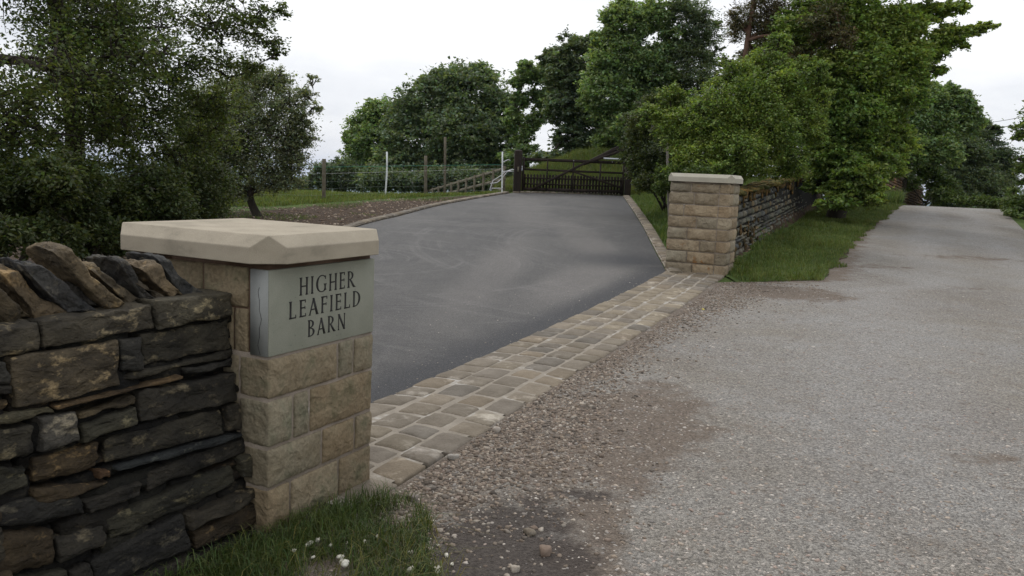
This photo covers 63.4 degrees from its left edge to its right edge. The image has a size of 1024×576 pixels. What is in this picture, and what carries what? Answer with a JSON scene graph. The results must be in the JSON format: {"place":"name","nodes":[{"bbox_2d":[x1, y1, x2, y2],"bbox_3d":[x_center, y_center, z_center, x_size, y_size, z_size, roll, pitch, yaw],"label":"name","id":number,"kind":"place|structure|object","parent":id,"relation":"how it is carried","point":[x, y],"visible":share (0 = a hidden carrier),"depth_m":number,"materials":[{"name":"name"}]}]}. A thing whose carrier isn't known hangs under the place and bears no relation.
{"place":"outdoors","nodes":[
{"label":"outdoors","id":0,"kind":"place"},
{"bbox_2d":[220,187,510,206],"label":"field grass","id":1,"kind":"structure","parent":0,"point":[299,196],"depth_m":23.84,"materials":[{"name":"green plant"}]},
{"bbox_2d":[356,193,664,402],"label":"driveway","id":2,"kind":"structure","parent":0,"point":[488,258],"depth_m":12.81,"materials":[{"name":"grey asphalt"}]},
{"bbox_2d":[378,266,651,392],"bbox_3d":[-0.140,0.046,10.670,2.546,0.215,9.804,6,8,23],"label":"grit","id":3,"kind":"object","parent":2,"relation":"on","point":[512,334],"visible":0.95,"depth_m":8.51,"materials":[{"name":"grey gravel"}]},
{"bbox_2d":[0,0,1023,199],"label":"sky","id":4,"kind":"structure","parent":0,"point":[359,50],"materials":[{"name":"white"}]},
{"bbox_2d":[7,158,1023,575],"bbox_3d":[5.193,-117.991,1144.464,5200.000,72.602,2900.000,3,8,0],"label":"ground","id":5,"kind":"structure","parent":0,"point":[345,218],"depth_m":20.35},
{"bbox_2d":[0,137,50,258],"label":"shrub","id":6,"kind":"object","parent":5,"relation":"on","point":[12,196],"visible":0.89,"depth_m":7.62,"materials":[{"name":"green plant"}]},
{"bbox_2d":[0,142,119,260],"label":"shrub","id":7,"kind":"object","parent":5,"relation":"on","point":[55,177],"visible":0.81,"depth_m":7.65,"materials":[{"name":"green plant"}]},
{"bbox_2d":[0,0,133,165],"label":"tree","id":8,"kind":"object","parent":5,"relation":"on","point":[27,63],"visible":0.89,"depth_m":8.41,"materials":[{"name":"green plant"}]},
{"bbox_2d":[0,0,211,175],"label":"tree","id":9,"kind":"object","parent":5,"relation":"on","point":[112,28],"visible":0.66,"depth_m":9.37,"materials":[{"name":"green plant"}]},
{"bbox_2d":[76,164,153,260],"bbox_3d":[-4.498,-0.526,8.800,1.454,1.594,1.685,1,8,-11],"label":"shrub","id":10,"kind":"object","parent":5,"relation":"on","point":[107,238],"visible":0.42,"depth_m":8.72,"materials":[{"name":"green plant"}]},
{"bbox_2d":[0,241,255,575],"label":"dry stone wall","id":11,"kind":"structure","parent":5,"relation":"on","point":[122,447],"depth_m":3.03,"materials":[{"name":"grey stone"}]},
{"bbox_2d":[105,155,211,256],"bbox_3d":[-4.331,-0.709,9.805,1.394,1.686,2.062,-2,9,-29],"label":"shrub","id":12,"kind":"object","parent":5,"relation":"on","point":[165,192],"visible":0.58,"depth_m":9.21,"materials":[{"name":"green plant"}]},
{"bbox_2d":[28,0,292,182],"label":"tree","id":13,"kind":"object","parent":5,"relation":"on","point":[218,107],"visible":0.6,"depth_m":10.89,"materials":[{"name":"green plant"}]},
{"bbox_2d":[144,153,252,219],"bbox_3d":[-4.617,-1.090,11.954,1.701,1.781,2.087,3,8,0],"label":"shrub","id":14,"kind":"object","parent":5,"relation":"on","point":[213,181],"visible":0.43,"depth_m":11.43,"materials":[{"name":"green plant"}]},
{"bbox_2d":[153,62,331,216],"bbox_3d":[-6.146,-3.250,18.456,4.064,3.469,2.645,7,9,32],"label":"hawthorn tree","id":15,"kind":"object","parent":5,"relation":"on","point":[288,157],"visible":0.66,"depth_m":18.00,"materials":[{"name":"green plant"}]},
{"bbox_2d":[120,218,378,537],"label":"gate pillar","id":16,"kind":"structure","parent":5,"relation":"on","point":[300,326],"depth_m":3.67,"materials":[{"name":"stone"}]},
{"bbox_2d":[133,476,502,575],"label":"grass","id":17,"kind":"structure","parent":5,"relation":"on","point":[341,514],"depth_m":3.44,"materials":[{"name":"green plant"}]},
{"bbox_2d":[322,159,325,197],"bbox_3d":[-5.238,-3.000,23.097,0.114,1.180,0.104,3,8,0],"label":"fence post","id":18,"kind":"object","parent":5,"relation":"on","point":[324,177],"visible":0.89,"depth_m":23.05,"materials":[{"name":"brown wood"}]},
{"bbox_2d":[291,155,367,192],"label":"bush","id":19,"kind":"object","parent":5,"relation":"on","point":[344,168],"visible":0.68,"depth_m":46.75,"materials":[{"name":"green plant"}]},
{"bbox_2d":[149,164,513,194],"bbox_3d":[-6.259,-3.129,23.556,15.758,1.388,1.905,-2,9,-33],"label":"wire fence","id":20,"kind":"object","parent":5,"relation":"on","point":[399,173],"visible":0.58,"depth_m":25.43,"materials":[{"name":"grey metal"}]},
{"bbox_2d":[222,198,453,224],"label":"soil stones","id":21,"kind":"object","parent":5,"relation":"on","point":[370,205],"visible":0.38,"depth_m":20.30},
{"bbox_2d":[227,194,468,220],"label":"soil weeds","id":22,"kind":"object","parent":5,"relation":"on","point":[336,206],"visible":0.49,"depth_m":21.28,"materials":[{"name":"green plant"}]},
{"bbox_2d":[337,93,404,192],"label":"ash tree","id":23,"kind":"object","parent":5,"relation":"on","point":[358,137],"visible":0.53,"depth_m":51.21,"materials":[{"name":"green plant"}]},
{"bbox_2d":[385,152,387,191],"bbox_3d":[-3.969,-3.583,26.180,0.088,1.424,0.053,3,8,0],"label":"electric fence stake","id":24,"kind":"object","parent":5,"relation":"on","point":[386,171],"visible":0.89,"depth_m":26.14,"materials":[{"name":"white plastic"}]},
{"bbox_2d":[424,156,426,193],"bbox_3d":[-2.789,-3.599,26.776,0.134,1.332,0.104,3,8,0],"label":"fence post","id":25,"kind":"object","parent":5,"relation":"on","point":[425,174],"visible":0.89,"depth_m":26.72,"materials":[{"name":"brown wood"}]},
{"bbox_2d":[343,191,508,226],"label":"kerb","id":26,"kind":"structure","parent":5,"relation":"on","point":[381,217],"depth_m":21.13,"materials":[{"name":"stone"}]},
{"bbox_2d":[501,152,502,191],"bbox_3d":[-0.326,-3.790,27.543,0.093,1.453,0.049,3,8,0],"label":"electric fence stake","id":27,"kind":"object","parent":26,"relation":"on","point":[502,175],"visible":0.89,"depth_m":27.54,"materials":[{"name":"white plastic"}]},
{"bbox_2d":[489,159,512,189],"bbox_3d":[-0.349,-3.758,27.522,0.773,1.034,0.188,1,8,-9],"label":"electric tape","id":28,"kind":"object","parent":27,"relation":"attached to","point":[499,176],"visible":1,"depth_m":27.52,"materials":[{"name":"white plastic"}]},
{"bbox_2d":[353,160,513,192],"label":"bush","id":29,"kind":"object","parent":5,"relation":"on","point":[374,180],"visible":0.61,"depth_m":41.99,"materials":[{"name":"green plant"}]},
{"bbox_2d":[443,137,445,192],"bbox_3d":[-2.201,-3.970,27.227,0.132,1.946,0.085,3,8,0],"label":"fence post","id":30,"kind":"object","parent":5,"relation":"on","point":[444,189],"visible":0.89,"depth_m":27.18,"materials":[{"name":"brown wood"}]},
{"bbox_2d":[365,56,526,192],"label":"sycamore tree","id":31,"kind":"object","parent":5,"relation":"on","point":[463,119],"visible":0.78,"depth_m":46.33,"materials":[{"name":"green plant"}]},
{"bbox_2d":[421,166,505,193],"bbox_3d":[-2.498,-4.006,36.043,0.112,2.580,15.300,0,8,-17],"label":"rail fence","id":32,"kind":"object","parent":5,"relation":"on","point":[474,177],"visible":0.45,"depth_m":32.62,"materials":[{"name":"brown wood"}]},
{"bbox_2d":[513,150,522,192],"bbox_3d":[0.190,-3.827,28.347,0.260,1.770,0.290,2,8,-5],"label":"gate post","id":33,"kind":"object","parent":5,"relation":"on","point":[517,175],"visible":0.66,"depth_m":28.21,"materials":[{"name":"brown wood"}]},
{"bbox_2d":[521,149,624,194],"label":"field gate","id":34,"kind":"structure","parent":33,"relation":"attached to","point":[572,184],"depth_m":28.57,"materials":[{"name":"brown wood"}]},
{"bbox_2d":[495,51,558,167],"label":"tree","id":35,"kind":"object","parent":5,"relation":"on","point":[526,72],"visible":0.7,"depth_m":42.81,"materials":[{"name":"green plant"}]},
{"bbox_2d":[522,25,606,162],"bbox_3d":[2.652,-9.073,39.497,5.196,6.870,4.257,-3,9,-35],"label":"tree","id":36,"kind":"object","parent":5,"relation":"on","point":[565,66],"visible":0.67,"depth_m":39.20,"materials":[{"name":"green plant"}]},
{"bbox_2d":[513,191,622,195],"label":"gateway kerb","id":37,"kind":"structure","parent":5,"relation":"on","point":[615,194],"depth_m":28.62,"materials":[{"name":"stone"}]},
{"bbox_2d":[563,146,618,177],"bbox_3d":[2.871,-4.708,31.977,3.178,1.700,0.137,-3,9,-35],"label":"rail fence","id":38,"kind":"object","parent":5,"relation":"on","point":[614,149],"visible":0.23,"depth_m":32.40,"materials":[{"name":"brown wood"}]},
{"bbox_2d":[624,167,631,195],"bbox_3d":[4.065,-3.808,28.740,0.260,1.860,0.276,2,8,-5],"label":"gate post","id":39,"kind":"object","parent":5,"relation":"on","point":[627,187],"visible":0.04,"depth_m":28.72,"materials":[{"name":"brown wood"}]},
{"bbox_2d":[573,0,692,149],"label":"tree","id":40,"kind":"object","parent":5,"relation":"on","point":[626,69],"visible":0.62,"depth_m":35.19,"materials":[{"name":"green plant"}]},
{"bbox_2d":[259,205,1023,575],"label":"lane","id":41,"kind":"structure","parent":5,"relation":"on","point":[953,255],"depth_m":5.35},
{"bbox_2d":[339,559,348,566],"bbox_3d":[-0.667,1.091,3.288,0.042,0.026,0.028,6,8,24],"label":"white stone chip","id":42,"kind":"object","parent":41,"relation":"on","point":[345,563],"visible":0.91,"depth_m":3.28,"materials":[{"name":"white stone"}]},
{"bbox_2d":[492,426,500,432],"bbox_3d":[-0.096,0.881,5.156,0.056,0.049,0.063,3,8,0],"label":"loose stone","id":43,"kind":"object","parent":41,"relation":"on","point":[495,429],"visible":1,"depth_m":5.13,"materials":[{"name":"beige stone"}]},
{"bbox_2d":[510,565,519,572],"bbox_3d":[0.013,1.135,3.353,0.042,0.031,0.040,3,8,0],"label":"loose stone","id":44,"kind":"object","parent":41,"relation":"on","point":[514,568],"visible":1,"depth_m":3.34,"materials":[{"name":"grey stone"}]},
{"bbox_2d":[523,527,535,535],"bbox_3d":[0.077,1.091,3.700,0.043,0.039,0.061,-3,9,-34],"label":"loose stone","id":45,"kind":"object","parent":41,"relation":"on","point":[529,531],"visible":1,"depth_m":3.69,"materials":[{"name":"grey stone"}]},
{"bbox_2d":[539,544,551,557],"bbox_3d":[0.143,1.115,3.509,0.056,0.051,0.072,3,8,0],"label":"loose stone","id":46,"kind":"object","parent":41,"relation":"on","point":[545,550],"visible":1,"depth_m":3.49,"materials":[{"name":"brown stone"}]},
{"bbox_2d":[615,90,682,209],"bbox_3d":[3.785,-3.673,21.976,1.817,3.298,3.492,3,8,0],"label":"bush","id":47,"kind":"object","parent":5,"relation":"on","point":[642,156],"visible":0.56,"depth_m":21.91,"materials":[{"name":"green plant"}]},
{"bbox_2d":[623,195,682,273],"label":"kerb","id":48,"kind":"structure","parent":5,"relation":"on","point":[657,242],"depth_m":18.28,"materials":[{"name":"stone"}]},
{"bbox_2d":[649,124,669,215],"bbox_3d":[3.730,-2.970,20.809,0.694,2.506,0.327,4,8,13],"label":"tree","id":49,"kind":"object","parent":5,"relation":"on","point":[667,161],"visible":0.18,"depth_m":20.67,"materials":[{"name":"grey plant"}]},
{"bbox_2d":[650,162,717,199],"bbox_3d":[3.566,-1.954,17.544,1.223,1.390,2.067,3,8,0],"label":"bush","id":50,"kind":"object","parent":5,"relation":"on","point":[661,184],"visible":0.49,"depth_m":17.67,"materials":[{"name":"green plant"}]},
{"bbox_2d":[661,0,729,163],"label":"deciduous tree","id":51,"kind":"object","parent":5,"relation":"on","point":[700,30],"visible":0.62,"depth_m":35.40,"materials":[{"name":"green plant"}]},
{"bbox_2d":[665,173,742,276],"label":"gate pillar","id":52,"kind":"structure","parent":5,"relation":"on","point":[702,224],"depth_m":13.45,"materials":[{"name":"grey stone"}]},
{"bbox_2d":[632,176,784,251],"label":"verge grass","id":53,"kind":"structure","parent":5,"relation":"on","point":[655,214],"depth_m":22.09,"materials":[{"name":"green plant"}]},
{"bbox_2d":[630,31,836,185],"bbox_3d":[4.901,-3.790,17.779,4.537,3.950,3.088,3,8,0],"label":"hawthorn bush","id":54,"kind":"object","parent":5,"relation":"on","point":[760,107],"visible":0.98,"depth_m":17.72,"materials":[{"name":"green plant"}]},
{"bbox_2d":[734,171,816,255],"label":"dry stone wall","id":55,"kind":"structure","parent":5,"relation":"on","point":[762,203],"depth_m":18.67,"materials":[{"name":"grey stone"}]},
{"bbox_2d":[718,0,864,153],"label":"larch tree","id":56,"kind":"object","parent":5,"relation":"on","point":[749,22],"visible":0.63,"depth_m":24.98,"materials":[{"name":"green plant"}]},
{"bbox_2d":[703,27,918,199],"bbox_3d":[9.984,-6.291,28.320,6.961,7.102,6.019,7,9,33],"label":"tree","id":57,"kind":"object","parent":5,"relation":"on","point":[720,69],"visible":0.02,"depth_m":28.62,"materials":[{"name":"green plant"}]},
{"bbox_2d":[726,202,905,282],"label":"verge","id":58,"kind":"structure","parent":5,"relation":"on","point":[748,252],"depth_m":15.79,"materials":[{"name":"green plant"}]},
{"bbox_2d":[852,188,909,205],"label":"verge grass","id":59,"kind":"structure","parent":5,"relation":"on","point":[894,196],"depth_m":30.82,"materials":[{"name":"green plant"}]},
{"bbox_2d":[767,0,1001,218],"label":"sycamore tree","id":60,"kind":"object","parent":5,"relation":"on","point":[861,159],"visible":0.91,"depth_m":22.53,"materials":[{"name":"green plant"}]},
{"bbox_2d":[885,177,922,205],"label":"rubble wall","id":61,"kind":"structure","parent":5,"relation":"on","point":[912,198],"depth_m":41.00,"materials":[{"name":"brown stone"}]},
{"bbox_2d":[901,77,989,200],"bbox_3d":[19.302,-6.519,38.114,5.281,6.326,3.959,3,8,0],"label":"tree","id":62,"kind":"object","parent":5,"relation":"on","point":[956,110],"visible":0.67,"depth_m":37.34,"materials":[{"name":"green plant"}]},
{"bbox_2d":[902,162,1003,208],"bbox_3d":[19.819,-5.005,37.643,3.865,3.249,5.679,3,8,0],"label":"bush","id":63,"kind":"object","parent":5,"relation":"on","point":[936,194],"visible":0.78,"depth_m":38.42,"materials":[{"name":"green plant"}]},
{"bbox_2d":[918,116,1023,208],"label":"conifer tree","id":64,"kind":"object","parent":5,"relation":"on","point":[976,174],"visible":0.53,"depth_m":40.94,"materials":[{"name":"green plant"}]},
{"bbox_2d":[1000,186,1023,219],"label":"bush","id":65,"kind":"object","parent":5,"relation":"on","point":[1013,206],"visible":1,"depth_m":26.88,"materials":[{"name":"green plant"}]},
{"bbox_2d":[1003,100,1023,187],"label":"tree","id":66,"kind":"object","parent":5,"relation":"on","point":[1018,136],"visible":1,"depth_m":21.68,"materials":[{"name":"green plant"}]},
{"bbox_2d":[101,167,929,205],"bbox_3d":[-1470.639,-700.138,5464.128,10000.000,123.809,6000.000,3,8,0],"label":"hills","id":67,"kind":"structure","parent":0,"point":[313,184],"depth_m":5642.56,"materials":[{"name":"green plant"}]},
{"bbox_2d":[327,270,723,507],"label":"sett paving","id":68,"kind":"structure","parent":0,"point":[399,471],"depth_m":6.38,"materials":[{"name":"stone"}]},
{"bbox_2d":[492,146,694,194],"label":"bank grass","id":69,"kind":"structure","parent":0,"point":[585,154],"depth_m":31.88,"materials":[{"name":"green plant"}]},
{"bbox_2d":[372,282,856,575],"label":"gravel","id":70,"kind":"structure","parent":0,"point":[487,446],"depth_m":4.90,"materials":[{"name":"grey gravel"}]},
{"bbox_2d":[406,493,417,502],"bbox_3d":[-0.482,1.020,4.029,0.051,0.046,0.082,-4,10,-39],"label":"loose stone","id":71,"kind":"object","parent":70,"relation":"on","point":[413,495],"visible":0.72,"depth_m":4.00,"materials":[{"name":"grey stone"}]},
{"bbox_2d":[447,454,458,459],"bbox_3d":[-0.327,0.947,4.623,0.067,0.044,0.043,3,8,0],"label":"loose stone","id":72,"kind":"object","parent":70,"relation":"on","point":[452,456],"visible":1,"depth_m":4.61,"materials":[{"name":"grey stone"}]},
{"bbox_2d":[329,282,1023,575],"bbox_3d":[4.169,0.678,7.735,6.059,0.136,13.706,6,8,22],"label":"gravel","id":73,"kind":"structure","parent":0,"point":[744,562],"depth_m":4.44,"materials":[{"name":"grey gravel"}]}
]}

